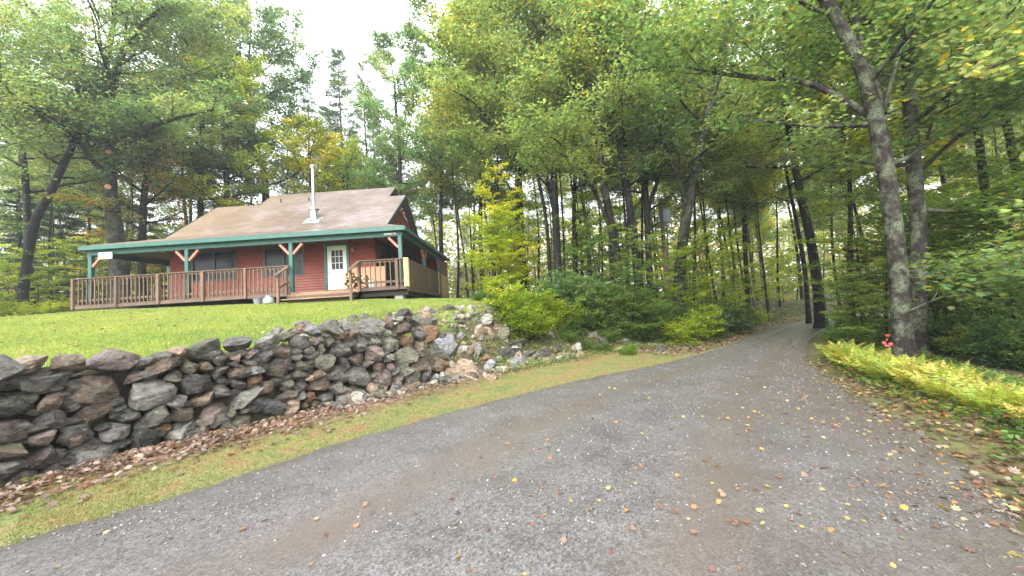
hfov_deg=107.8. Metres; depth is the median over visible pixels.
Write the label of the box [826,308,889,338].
shrub
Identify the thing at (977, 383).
fern
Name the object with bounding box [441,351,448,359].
rock
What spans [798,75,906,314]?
slender tree
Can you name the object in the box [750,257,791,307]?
sapling
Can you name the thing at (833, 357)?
fern
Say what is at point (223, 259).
window
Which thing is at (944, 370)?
fern
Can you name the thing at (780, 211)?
slender tree
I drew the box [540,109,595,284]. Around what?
slender tree
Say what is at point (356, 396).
rock
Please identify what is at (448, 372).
rock
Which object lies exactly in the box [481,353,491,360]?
rock
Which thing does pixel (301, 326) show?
rock
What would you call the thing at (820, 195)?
sapling
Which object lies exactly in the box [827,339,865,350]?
fern
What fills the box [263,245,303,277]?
window
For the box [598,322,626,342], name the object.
shrub
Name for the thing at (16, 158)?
slender tree
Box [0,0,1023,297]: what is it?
sky
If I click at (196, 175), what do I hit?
slender tree
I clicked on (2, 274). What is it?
sapling
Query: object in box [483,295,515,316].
shrub
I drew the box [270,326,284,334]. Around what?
rock
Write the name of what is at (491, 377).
rock
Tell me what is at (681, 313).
shrub
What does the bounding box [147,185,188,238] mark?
slender tree
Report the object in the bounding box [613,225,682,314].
sapling
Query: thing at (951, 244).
sapling
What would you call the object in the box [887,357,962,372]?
fern
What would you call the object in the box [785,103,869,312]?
slender tree
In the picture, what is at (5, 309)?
shrub
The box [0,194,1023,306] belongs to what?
distant woods
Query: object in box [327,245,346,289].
door
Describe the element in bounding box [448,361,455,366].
rock
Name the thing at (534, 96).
slender tree
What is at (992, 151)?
slender tree
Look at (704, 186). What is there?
slender tree
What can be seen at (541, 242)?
sapling
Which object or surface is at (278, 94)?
maple tree
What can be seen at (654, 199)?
slender tree
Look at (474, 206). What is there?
slender tree
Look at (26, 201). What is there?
maple tree
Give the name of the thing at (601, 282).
shrub
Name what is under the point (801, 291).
slender tree
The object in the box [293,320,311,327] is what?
rock
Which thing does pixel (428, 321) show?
rock
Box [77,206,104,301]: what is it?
slender tree
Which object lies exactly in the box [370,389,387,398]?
rock
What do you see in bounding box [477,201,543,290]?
sapling
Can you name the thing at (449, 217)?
slender tree
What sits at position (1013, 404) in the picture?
fern
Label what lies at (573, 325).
shrub
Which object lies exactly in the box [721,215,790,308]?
sapling
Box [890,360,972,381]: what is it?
fern
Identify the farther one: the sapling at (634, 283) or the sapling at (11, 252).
the sapling at (11, 252)
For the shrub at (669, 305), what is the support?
on the ground at (812, 351)
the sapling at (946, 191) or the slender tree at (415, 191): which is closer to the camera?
the sapling at (946, 191)
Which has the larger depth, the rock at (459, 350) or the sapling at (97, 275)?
the sapling at (97, 275)
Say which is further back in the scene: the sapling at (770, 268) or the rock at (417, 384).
the sapling at (770, 268)
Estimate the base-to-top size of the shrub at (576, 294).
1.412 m
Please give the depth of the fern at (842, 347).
7.98 m
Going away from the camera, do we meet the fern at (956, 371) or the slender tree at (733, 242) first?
the fern at (956, 371)
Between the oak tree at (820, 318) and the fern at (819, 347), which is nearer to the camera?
the fern at (819, 347)
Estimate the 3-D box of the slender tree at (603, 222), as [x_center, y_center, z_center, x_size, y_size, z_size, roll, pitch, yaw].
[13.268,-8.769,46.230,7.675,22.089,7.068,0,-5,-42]
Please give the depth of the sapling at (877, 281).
10.62 m
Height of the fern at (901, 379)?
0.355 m
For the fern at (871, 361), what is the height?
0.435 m
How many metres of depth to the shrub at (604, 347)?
11.70 m
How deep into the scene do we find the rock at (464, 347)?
9.76 m
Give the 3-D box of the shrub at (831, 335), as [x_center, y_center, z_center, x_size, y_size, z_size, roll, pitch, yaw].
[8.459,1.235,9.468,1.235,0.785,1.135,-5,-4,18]
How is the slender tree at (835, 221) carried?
on the ground at (812, 351)
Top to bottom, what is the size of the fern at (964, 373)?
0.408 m
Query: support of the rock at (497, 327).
on the ground at (812, 351)
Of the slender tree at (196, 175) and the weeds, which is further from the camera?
the slender tree at (196, 175)
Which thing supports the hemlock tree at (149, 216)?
on the ground at (812, 351)
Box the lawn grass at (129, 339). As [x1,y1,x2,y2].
[0,298,495,367]
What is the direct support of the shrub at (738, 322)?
on the ground at (812, 351)
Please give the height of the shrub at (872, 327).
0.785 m
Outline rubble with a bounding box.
[305,305,592,408]
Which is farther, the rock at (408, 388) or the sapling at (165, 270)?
the sapling at (165, 270)
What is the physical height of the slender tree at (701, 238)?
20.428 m
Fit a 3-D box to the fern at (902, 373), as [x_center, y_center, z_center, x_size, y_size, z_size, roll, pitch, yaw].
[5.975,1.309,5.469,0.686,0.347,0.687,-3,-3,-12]
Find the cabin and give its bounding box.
[70,164,450,309]
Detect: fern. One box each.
[813,339,849,351]
[823,343,857,348]
[823,347,865,365]
[824,346,874,359]
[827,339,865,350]
[828,348,887,369]
[832,342,868,351]
[836,348,876,360]
[838,338,881,355]
[844,353,885,374]
[850,356,909,374]
[851,346,901,362]
[852,354,898,380]
[859,354,914,370]
[867,353,923,382]
[871,351,942,368]
[872,355,927,370]
[874,350,930,361]
[876,362,915,374]
[878,365,932,388]
[880,364,947,383]
[885,358,940,374]
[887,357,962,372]
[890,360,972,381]
[895,366,984,399]
[897,357,976,381]
[899,359,991,395]
[901,366,968,379]
[919,360,982,382]
[919,366,989,378]
[938,368,1023,413]
[939,381,1000,399]
[943,370,1022,391]
[945,384,1013,410]
[965,380,1023,399]
[966,384,1023,411]
[968,377,1017,391]
[974,381,1022,402]
[996,398,1023,426]
[998,400,1023,413]
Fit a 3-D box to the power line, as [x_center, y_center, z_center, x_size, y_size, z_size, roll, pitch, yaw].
[7.638,-4.280,5.997,0.024,2.338,27.286,-4,-3,1]
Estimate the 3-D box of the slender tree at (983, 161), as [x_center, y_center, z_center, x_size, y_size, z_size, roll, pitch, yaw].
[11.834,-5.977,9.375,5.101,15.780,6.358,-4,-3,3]
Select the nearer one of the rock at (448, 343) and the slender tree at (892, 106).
the rock at (448, 343)
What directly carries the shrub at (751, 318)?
on the ground at (812, 351)
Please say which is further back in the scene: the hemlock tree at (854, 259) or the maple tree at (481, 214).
the maple tree at (481, 214)
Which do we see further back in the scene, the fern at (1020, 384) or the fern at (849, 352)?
the fern at (849, 352)
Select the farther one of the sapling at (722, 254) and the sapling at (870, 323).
the sapling at (722, 254)
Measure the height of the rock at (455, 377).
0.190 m
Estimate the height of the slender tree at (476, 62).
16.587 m
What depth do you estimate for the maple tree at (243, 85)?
26.10 m
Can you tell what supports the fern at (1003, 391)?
on the ground at (812, 351)
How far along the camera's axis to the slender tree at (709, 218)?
34.68 m
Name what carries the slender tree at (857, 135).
on the ground at (812, 351)
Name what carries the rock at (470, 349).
on the ground at (812, 351)
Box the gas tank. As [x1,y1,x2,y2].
[263,295,274,303]
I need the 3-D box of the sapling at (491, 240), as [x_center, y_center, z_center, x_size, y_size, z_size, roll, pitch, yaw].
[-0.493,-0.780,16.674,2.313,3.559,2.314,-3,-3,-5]
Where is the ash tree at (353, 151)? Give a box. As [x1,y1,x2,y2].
[316,133,376,190]
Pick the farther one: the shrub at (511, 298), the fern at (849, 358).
the shrub at (511, 298)
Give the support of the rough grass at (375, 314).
on the ground at (812, 351)
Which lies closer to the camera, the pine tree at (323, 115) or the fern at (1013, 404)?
the fern at (1013, 404)
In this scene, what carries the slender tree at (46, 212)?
on the ground at (812, 351)
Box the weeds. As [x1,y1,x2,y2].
[20,326,1023,485]
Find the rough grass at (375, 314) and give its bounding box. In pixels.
[325,299,594,367]
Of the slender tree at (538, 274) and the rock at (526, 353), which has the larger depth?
the slender tree at (538, 274)
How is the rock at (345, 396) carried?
on the ground at (812, 351)
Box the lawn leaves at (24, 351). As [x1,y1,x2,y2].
[0,299,477,359]
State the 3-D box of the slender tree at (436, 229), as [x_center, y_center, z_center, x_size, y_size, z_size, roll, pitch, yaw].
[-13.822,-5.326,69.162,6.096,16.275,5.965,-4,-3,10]
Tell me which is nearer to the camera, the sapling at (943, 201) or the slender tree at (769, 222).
the sapling at (943, 201)
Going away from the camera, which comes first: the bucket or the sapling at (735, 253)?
the bucket
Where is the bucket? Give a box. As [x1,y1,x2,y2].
[253,298,262,304]
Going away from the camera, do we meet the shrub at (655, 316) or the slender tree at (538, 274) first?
the shrub at (655, 316)
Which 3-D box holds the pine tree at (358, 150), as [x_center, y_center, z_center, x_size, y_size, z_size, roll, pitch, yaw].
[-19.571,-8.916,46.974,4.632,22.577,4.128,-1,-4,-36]
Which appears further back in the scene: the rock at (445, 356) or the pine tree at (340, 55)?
the pine tree at (340, 55)
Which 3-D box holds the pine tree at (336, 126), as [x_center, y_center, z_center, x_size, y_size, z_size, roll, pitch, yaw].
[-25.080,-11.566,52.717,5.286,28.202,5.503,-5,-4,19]
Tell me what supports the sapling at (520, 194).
on the ground at (812, 351)
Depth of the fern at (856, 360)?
6.58 m
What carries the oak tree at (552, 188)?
on the ground at (812, 351)
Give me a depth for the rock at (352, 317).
9.38 m
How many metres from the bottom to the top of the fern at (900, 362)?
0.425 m
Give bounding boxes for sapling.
[0,209,47,294]
[0,255,47,296]
[0,257,44,300]
[1,245,72,308]
[20,238,108,304]
[41,232,108,309]
[71,248,133,301]
[105,263,166,295]
[133,219,181,286]
[146,228,168,293]
[146,267,166,298]
[453,223,487,290]
[458,211,527,298]
[459,159,536,294]
[462,216,518,296]
[474,216,535,292]
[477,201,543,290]
[477,230,525,292]
[490,233,535,290]
[498,171,562,287]
[501,198,564,291]
[541,244,572,284]
[551,227,597,284]
[556,168,632,283]
[564,218,628,288]
[583,221,633,284]
[586,188,676,285]
[607,258,664,326]
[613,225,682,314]
[623,283,668,341]
[629,206,705,297]
[647,245,718,320]
[661,225,734,311]
[664,244,713,302]
[668,207,730,298]
[685,220,752,311]
[686,219,756,303]
[713,247,760,303]
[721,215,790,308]
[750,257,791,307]
[761,249,803,302]
[765,200,837,300]
[782,157,927,317]
[818,259,889,343]
[820,202,930,316]
[821,155,989,337]
[824,276,886,327]
[825,272,890,334]
[854,175,971,293]
[857,232,956,318]
[861,207,999,319]
[867,221,995,326]
[875,179,1008,293]
[897,61,1023,256]
[907,134,1023,321]
[907,190,1023,315]
[925,160,1023,322]
[927,169,1023,318]
[928,215,1023,329]
[929,193,1020,298]
[936,172,1023,325]
[979,176,1023,324]
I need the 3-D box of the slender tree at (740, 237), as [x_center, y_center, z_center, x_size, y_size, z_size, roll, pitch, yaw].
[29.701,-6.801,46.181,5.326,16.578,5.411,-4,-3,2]
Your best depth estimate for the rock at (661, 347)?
11.39 m
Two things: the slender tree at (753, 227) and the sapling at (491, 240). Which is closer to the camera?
the sapling at (491, 240)
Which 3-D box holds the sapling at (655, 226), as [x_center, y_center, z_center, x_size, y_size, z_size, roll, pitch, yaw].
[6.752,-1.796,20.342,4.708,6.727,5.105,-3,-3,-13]
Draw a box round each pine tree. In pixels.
[270,123,299,194]
[273,92,306,194]
[286,72,331,191]
[306,109,324,186]
[310,105,341,191]
[317,45,371,189]
[318,114,343,175]
[349,59,383,188]
[349,130,367,188]
[360,87,386,177]
[370,96,396,188]
[390,114,420,230]
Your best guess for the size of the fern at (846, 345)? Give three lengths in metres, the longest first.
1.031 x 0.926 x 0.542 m
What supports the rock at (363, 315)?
on the ground at (812, 351)
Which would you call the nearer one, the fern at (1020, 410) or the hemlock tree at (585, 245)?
the fern at (1020, 410)
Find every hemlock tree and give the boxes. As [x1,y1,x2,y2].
[0,175,105,305]
[0,183,67,307]
[37,165,134,309]
[97,194,166,308]
[566,210,606,283]
[832,240,889,327]
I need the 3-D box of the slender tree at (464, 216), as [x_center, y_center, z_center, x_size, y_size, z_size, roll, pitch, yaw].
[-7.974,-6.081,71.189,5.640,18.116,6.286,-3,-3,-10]
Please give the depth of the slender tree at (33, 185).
29.69 m
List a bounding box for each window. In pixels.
[191,250,236,281]
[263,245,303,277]
[381,247,393,285]
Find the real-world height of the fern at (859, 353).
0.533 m
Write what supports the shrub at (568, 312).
on the ground at (812, 351)
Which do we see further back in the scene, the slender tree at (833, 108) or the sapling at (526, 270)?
the sapling at (526, 270)
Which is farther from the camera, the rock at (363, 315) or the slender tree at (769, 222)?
the slender tree at (769, 222)
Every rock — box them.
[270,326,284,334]
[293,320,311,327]
[296,324,305,327]
[333,385,353,400]
[338,318,346,322]
[347,314,356,321]
[348,384,357,389]
[350,391,365,402]
[358,313,368,319]
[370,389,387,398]
[390,383,399,390]
[392,356,409,383]
[395,308,408,320]
[400,384,414,392]
[412,380,421,387]
[414,325,438,343]
[421,308,430,319]
[425,318,436,325]
[427,349,445,357]
[429,348,435,354]
[430,356,443,372]
[431,374,439,378]
[434,332,456,356]
[438,376,451,382]
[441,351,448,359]
[442,304,454,310]
[445,366,453,376]
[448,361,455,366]
[451,375,460,380]
[452,358,478,376]
[456,331,465,339]
[457,314,465,319]
[457,348,464,353]
[459,345,467,352]
[465,355,474,361]
[467,345,474,353]
[471,342,482,355]
[474,324,483,338]
[481,313,493,324]
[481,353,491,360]
[483,359,495,369]
[485,374,496,379]
[487,330,498,341]
[494,323,502,331]
[495,327,509,340]
[496,366,506,371]
[498,348,520,358]
[505,338,528,345]
[509,356,526,366]
[521,350,531,357]
[539,348,550,356]
[552,345,562,351]
[571,342,581,351]
[585,331,598,336]
[597,337,608,344]
[617,338,629,343]
[653,344,666,351]
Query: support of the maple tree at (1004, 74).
on the ground at (812, 351)
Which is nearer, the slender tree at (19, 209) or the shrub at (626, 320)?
the shrub at (626, 320)
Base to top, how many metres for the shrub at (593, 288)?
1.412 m
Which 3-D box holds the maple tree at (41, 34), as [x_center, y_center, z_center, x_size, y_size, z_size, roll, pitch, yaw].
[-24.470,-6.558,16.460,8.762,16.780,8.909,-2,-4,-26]
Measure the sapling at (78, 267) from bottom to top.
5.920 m
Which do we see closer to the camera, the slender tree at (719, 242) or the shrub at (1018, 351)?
the shrub at (1018, 351)
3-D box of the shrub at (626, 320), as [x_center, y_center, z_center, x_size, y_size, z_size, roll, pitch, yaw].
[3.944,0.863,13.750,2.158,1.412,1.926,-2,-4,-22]
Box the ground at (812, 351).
[0,289,1023,547]
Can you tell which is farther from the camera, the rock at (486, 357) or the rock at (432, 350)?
the rock at (486, 357)
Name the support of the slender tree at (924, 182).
on the ground at (812, 351)
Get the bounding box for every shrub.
[0,288,25,316]
[0,297,37,316]
[13,304,49,314]
[32,298,76,312]
[468,288,490,300]
[479,274,544,323]
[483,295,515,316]
[495,299,557,342]
[519,319,550,340]
[520,283,566,319]
[527,265,584,312]
[542,296,589,329]
[543,277,595,308]
[557,271,629,314]
[557,306,597,335]
[557,326,584,343]
[569,287,635,332]
[572,337,597,348]
[575,280,617,306]
[581,272,634,313]
[586,280,677,324]
[591,340,611,351]
[596,293,649,327]
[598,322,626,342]
[606,288,640,323]
[615,318,661,342]
[617,341,639,355]
[630,301,679,333]
[645,295,708,327]
[649,320,692,342]
[653,294,679,325]
[656,314,706,344]
[672,303,727,342]
[685,296,755,333]
[686,301,731,321]
[690,308,734,336]
[698,290,753,314]
[718,301,765,329]
[745,305,772,323]
[813,321,878,347]
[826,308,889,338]
[832,320,882,347]
[912,300,1023,355]
[928,299,986,321]
[929,313,969,349]
[929,317,1018,361]
[940,303,1023,370]
[955,282,1023,328]
[984,323,1023,371]
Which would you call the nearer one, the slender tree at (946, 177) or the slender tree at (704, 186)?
the slender tree at (704, 186)
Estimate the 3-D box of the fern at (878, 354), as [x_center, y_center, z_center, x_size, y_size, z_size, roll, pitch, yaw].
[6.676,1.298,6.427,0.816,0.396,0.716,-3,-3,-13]
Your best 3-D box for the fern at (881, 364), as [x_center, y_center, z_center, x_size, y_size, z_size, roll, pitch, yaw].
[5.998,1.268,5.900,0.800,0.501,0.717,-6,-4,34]
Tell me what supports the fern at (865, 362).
on the ground at (812, 351)
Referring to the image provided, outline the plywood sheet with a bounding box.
[351,266,384,286]
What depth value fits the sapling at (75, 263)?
22.47 m
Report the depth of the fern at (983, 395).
4.21 m
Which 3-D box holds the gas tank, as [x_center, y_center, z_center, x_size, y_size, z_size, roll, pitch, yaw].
[-9.457,0.460,14.509,0.400,0.360,0.400,-4,-3,0]
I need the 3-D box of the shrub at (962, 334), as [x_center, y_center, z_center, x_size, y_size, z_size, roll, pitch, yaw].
[9.409,1.054,7.462,1.428,0.942,1.356,-4,-3,8]
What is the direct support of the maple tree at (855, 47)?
on the ground at (812, 351)
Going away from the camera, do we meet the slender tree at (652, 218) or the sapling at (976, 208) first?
the sapling at (976, 208)
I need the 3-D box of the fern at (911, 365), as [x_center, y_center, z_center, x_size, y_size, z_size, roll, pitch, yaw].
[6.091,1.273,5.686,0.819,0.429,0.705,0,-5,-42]
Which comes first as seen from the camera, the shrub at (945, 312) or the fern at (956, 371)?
the fern at (956, 371)
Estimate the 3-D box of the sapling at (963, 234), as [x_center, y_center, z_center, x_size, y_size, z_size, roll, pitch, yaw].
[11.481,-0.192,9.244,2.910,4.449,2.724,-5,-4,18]
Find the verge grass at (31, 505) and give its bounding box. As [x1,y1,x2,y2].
[0,343,734,546]
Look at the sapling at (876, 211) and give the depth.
10.14 m
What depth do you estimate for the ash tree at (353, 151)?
32.23 m
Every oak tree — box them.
[472,0,605,285]
[684,0,897,328]
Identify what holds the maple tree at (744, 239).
on the ground at (812, 351)
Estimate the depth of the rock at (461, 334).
10.11 m
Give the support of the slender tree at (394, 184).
on the ground at (812, 351)
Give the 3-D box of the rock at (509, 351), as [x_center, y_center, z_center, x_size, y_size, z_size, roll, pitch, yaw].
[-0.074,1.828,10.398,0.660,0.383,0.399,-2,-4,-24]
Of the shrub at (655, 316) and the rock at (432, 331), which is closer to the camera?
the rock at (432, 331)
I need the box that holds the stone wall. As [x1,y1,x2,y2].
[0,314,431,485]
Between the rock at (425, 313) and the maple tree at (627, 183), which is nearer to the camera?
the rock at (425, 313)
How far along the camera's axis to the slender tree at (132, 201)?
23.94 m
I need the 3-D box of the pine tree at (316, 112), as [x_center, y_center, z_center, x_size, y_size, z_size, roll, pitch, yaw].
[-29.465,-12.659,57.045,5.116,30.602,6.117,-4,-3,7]
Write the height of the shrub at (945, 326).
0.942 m
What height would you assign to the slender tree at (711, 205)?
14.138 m
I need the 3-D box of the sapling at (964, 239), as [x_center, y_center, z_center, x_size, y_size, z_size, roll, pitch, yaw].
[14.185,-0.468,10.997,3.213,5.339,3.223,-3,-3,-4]
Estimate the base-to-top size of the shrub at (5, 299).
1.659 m
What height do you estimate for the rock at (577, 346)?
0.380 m
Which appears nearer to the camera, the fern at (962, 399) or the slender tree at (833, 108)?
the fern at (962, 399)
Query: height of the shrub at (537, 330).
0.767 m
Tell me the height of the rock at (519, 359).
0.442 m
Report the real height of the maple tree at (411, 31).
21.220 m
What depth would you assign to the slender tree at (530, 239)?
61.64 m
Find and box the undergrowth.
[0,288,1019,337]
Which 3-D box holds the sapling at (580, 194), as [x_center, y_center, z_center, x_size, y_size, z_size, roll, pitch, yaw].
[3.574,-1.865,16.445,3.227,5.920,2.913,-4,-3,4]
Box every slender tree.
[0,66,74,246]
[0,81,98,301]
[0,115,78,242]
[0,115,103,303]
[0,159,71,234]
[0,167,38,244]
[7,202,68,297]
[35,111,137,304]
[40,203,94,291]
[41,190,106,306]
[74,84,175,274]
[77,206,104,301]
[78,146,164,236]
[118,13,248,224]
[134,106,245,222]
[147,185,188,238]
[210,101,284,206]
[248,193,271,203]
[370,147,424,206]
[379,174,416,223]
[397,109,466,249]
[402,0,521,296]
[409,58,491,297]
[412,170,453,249]
[417,124,464,253]
[418,219,448,254]
[427,79,494,294]
[427,165,488,298]
[445,3,529,299]
[445,120,506,293]
[459,210,478,257]
[460,0,530,290]
[475,13,554,284]
[478,166,514,285]
[483,109,540,290]
[492,0,594,282]
[497,183,532,292]
[513,0,639,287]
[519,27,595,282]
[522,173,577,286]
[524,222,543,279]
[538,0,662,286]
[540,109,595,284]
[544,142,614,271]
[549,171,595,236]
[556,40,620,280]
[557,0,667,286]
[568,148,625,271]
[586,8,711,279]
[588,135,661,295]
[596,154,643,266]
[600,21,693,298]
[617,146,674,299]
[621,139,680,290]
[635,194,656,286]
[638,4,732,305]
[649,0,759,309]
[649,181,682,285]
[653,172,711,221]
[656,59,752,304]
[665,81,731,305]
[676,178,714,296]
[682,76,741,299]
[695,135,769,291]
[696,93,744,298]
[696,169,762,299]
[697,85,759,303]
[715,102,794,320]
[717,190,774,234]
[720,169,781,300]
[722,210,754,294]
[726,201,781,288]
[729,122,816,306]
[729,203,775,288]
[738,127,785,296]
[750,203,781,241]
[759,70,834,299]
[761,0,941,315]
[764,181,790,292]
[783,177,833,242]
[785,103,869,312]
[792,213,829,243]
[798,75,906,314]
[798,177,862,284]
[810,0,991,314]
[823,181,859,275]
[826,173,880,248]
[831,0,1023,221]
[836,0,1023,313]
[841,3,1003,309]
[846,83,987,192]
[854,94,939,206]
[863,111,964,216]
[918,20,1023,229]
[923,108,1023,271]
[927,145,967,226]
[928,112,1023,195]
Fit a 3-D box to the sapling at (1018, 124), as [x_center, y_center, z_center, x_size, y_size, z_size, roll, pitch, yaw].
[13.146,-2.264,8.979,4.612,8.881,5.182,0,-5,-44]
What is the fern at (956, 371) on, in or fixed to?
on the ground at (812, 351)
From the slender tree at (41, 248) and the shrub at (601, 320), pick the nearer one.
the shrub at (601, 320)
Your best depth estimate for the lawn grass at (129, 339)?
9.79 m
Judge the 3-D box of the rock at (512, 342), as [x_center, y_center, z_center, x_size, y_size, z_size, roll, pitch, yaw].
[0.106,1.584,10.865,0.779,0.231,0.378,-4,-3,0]
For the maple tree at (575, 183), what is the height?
20.861 m
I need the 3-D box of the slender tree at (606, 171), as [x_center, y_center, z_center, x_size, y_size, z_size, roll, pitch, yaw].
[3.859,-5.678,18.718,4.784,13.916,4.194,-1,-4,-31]
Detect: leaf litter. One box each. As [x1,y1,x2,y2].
[0,351,622,518]
[579,318,801,356]
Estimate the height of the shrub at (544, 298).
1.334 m
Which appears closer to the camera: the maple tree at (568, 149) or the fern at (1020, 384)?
the fern at (1020, 384)
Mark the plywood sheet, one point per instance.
(353, 270)
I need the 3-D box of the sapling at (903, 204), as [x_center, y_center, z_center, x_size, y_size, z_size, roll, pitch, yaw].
[10.516,-0.731,10.182,3.056,5.180,2.697,-7,-5,42]
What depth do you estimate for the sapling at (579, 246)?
19.95 m
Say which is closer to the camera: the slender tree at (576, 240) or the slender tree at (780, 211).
the slender tree at (576, 240)
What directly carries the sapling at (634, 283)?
on the ground at (812, 351)
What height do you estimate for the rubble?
1.743 m
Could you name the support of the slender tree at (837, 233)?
on the ground at (812, 351)
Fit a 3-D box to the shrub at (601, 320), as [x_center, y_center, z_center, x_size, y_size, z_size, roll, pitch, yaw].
[3.173,0.817,13.264,2.550,1.659,2.000,-6,-4,38]
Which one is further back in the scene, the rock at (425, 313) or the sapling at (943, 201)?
the rock at (425, 313)
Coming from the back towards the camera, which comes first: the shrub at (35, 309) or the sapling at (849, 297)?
the shrub at (35, 309)
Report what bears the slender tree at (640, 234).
on the ground at (812, 351)
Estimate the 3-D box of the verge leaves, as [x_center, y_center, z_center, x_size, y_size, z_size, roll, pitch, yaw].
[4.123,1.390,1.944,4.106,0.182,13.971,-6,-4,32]
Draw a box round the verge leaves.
[767,360,1023,572]
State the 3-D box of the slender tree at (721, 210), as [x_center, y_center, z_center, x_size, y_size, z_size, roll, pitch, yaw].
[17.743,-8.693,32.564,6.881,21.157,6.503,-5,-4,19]
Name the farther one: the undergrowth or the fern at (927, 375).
the undergrowth
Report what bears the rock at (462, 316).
on the ground at (812, 351)
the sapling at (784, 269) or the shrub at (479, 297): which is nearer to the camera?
the shrub at (479, 297)
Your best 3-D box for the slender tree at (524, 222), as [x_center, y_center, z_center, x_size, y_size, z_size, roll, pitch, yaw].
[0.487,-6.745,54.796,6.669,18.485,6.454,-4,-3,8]
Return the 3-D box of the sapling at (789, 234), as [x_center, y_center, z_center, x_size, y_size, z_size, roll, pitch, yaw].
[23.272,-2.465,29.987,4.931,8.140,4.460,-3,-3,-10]
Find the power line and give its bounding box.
[662,55,1020,199]
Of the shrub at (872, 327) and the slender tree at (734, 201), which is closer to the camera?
the shrub at (872, 327)
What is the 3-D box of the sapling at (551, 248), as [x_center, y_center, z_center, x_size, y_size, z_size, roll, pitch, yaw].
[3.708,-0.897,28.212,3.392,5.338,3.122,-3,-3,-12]
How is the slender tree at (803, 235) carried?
on the ground at (812, 351)
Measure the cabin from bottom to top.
6.950 m
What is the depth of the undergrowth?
23.84 m
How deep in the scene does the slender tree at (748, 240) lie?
33.51 m
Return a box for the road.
[0,310,1023,575]
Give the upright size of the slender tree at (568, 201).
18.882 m
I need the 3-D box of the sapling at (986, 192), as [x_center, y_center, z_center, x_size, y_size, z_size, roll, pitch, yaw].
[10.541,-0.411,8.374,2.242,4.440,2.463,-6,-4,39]
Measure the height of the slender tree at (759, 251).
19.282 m
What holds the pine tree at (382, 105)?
on the ground at (812, 351)
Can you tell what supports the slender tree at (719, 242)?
on the ground at (812, 351)
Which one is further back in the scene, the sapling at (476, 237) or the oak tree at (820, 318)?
the sapling at (476, 237)
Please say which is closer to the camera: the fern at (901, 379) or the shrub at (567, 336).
the fern at (901, 379)
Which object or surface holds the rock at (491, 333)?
on the ground at (812, 351)
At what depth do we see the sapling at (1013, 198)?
7.64 m
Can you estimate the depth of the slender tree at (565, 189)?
28.11 m
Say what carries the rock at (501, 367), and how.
on the ground at (812, 351)
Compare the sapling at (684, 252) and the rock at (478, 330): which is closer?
the rock at (478, 330)
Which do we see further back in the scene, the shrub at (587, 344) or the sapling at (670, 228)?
the sapling at (670, 228)
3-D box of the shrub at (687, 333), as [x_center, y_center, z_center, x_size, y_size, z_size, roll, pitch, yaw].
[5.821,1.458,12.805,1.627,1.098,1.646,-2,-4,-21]
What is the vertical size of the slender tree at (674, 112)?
14.821 m
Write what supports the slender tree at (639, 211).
on the ground at (812, 351)
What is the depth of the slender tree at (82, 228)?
40.50 m
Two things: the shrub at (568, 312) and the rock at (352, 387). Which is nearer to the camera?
the rock at (352, 387)
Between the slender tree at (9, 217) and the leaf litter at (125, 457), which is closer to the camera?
the leaf litter at (125, 457)
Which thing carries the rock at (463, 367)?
on the ground at (812, 351)
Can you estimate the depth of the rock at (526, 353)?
10.51 m
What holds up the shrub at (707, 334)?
on the ground at (812, 351)
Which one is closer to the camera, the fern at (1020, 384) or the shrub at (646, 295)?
the fern at (1020, 384)
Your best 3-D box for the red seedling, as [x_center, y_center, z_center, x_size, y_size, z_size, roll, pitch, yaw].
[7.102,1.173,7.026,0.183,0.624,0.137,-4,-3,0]
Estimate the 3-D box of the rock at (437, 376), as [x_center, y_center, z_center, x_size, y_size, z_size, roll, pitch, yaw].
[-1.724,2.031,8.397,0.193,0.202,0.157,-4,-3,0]
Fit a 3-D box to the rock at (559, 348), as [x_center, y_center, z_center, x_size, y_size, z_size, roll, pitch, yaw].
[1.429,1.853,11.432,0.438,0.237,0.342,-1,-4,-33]
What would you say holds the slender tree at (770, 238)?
on the ground at (812, 351)
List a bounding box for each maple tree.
[0,0,105,201]
[0,0,120,307]
[0,0,267,309]
[0,5,181,314]
[24,133,213,301]
[100,0,279,216]
[136,32,294,213]
[166,0,331,208]
[265,110,348,193]
[341,26,438,222]
[372,0,514,253]
[412,0,586,291]
[420,5,531,297]
[451,0,602,288]
[488,14,617,283]
[495,0,682,288]
[560,0,730,296]
[583,0,714,301]
[583,0,1023,359]
[598,0,807,322]
[677,0,824,311]
[725,59,847,323]
[742,0,1023,354]
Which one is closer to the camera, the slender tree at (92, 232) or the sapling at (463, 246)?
the sapling at (463, 246)
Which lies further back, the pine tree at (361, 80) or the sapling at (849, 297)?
the pine tree at (361, 80)
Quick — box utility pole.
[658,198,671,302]
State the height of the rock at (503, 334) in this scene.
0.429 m
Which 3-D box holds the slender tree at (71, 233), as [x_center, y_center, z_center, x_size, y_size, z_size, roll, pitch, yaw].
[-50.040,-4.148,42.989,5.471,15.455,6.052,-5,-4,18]
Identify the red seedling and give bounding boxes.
[882,334,892,351]
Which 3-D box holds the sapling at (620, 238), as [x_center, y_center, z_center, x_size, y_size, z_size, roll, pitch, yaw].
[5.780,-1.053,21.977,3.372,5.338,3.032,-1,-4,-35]
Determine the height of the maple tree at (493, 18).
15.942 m
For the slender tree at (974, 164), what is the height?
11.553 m
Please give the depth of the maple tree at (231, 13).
25.08 m
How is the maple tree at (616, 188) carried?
on the ground at (812, 351)
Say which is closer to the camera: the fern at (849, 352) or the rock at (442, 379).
the fern at (849, 352)
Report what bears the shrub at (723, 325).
on the ground at (812, 351)

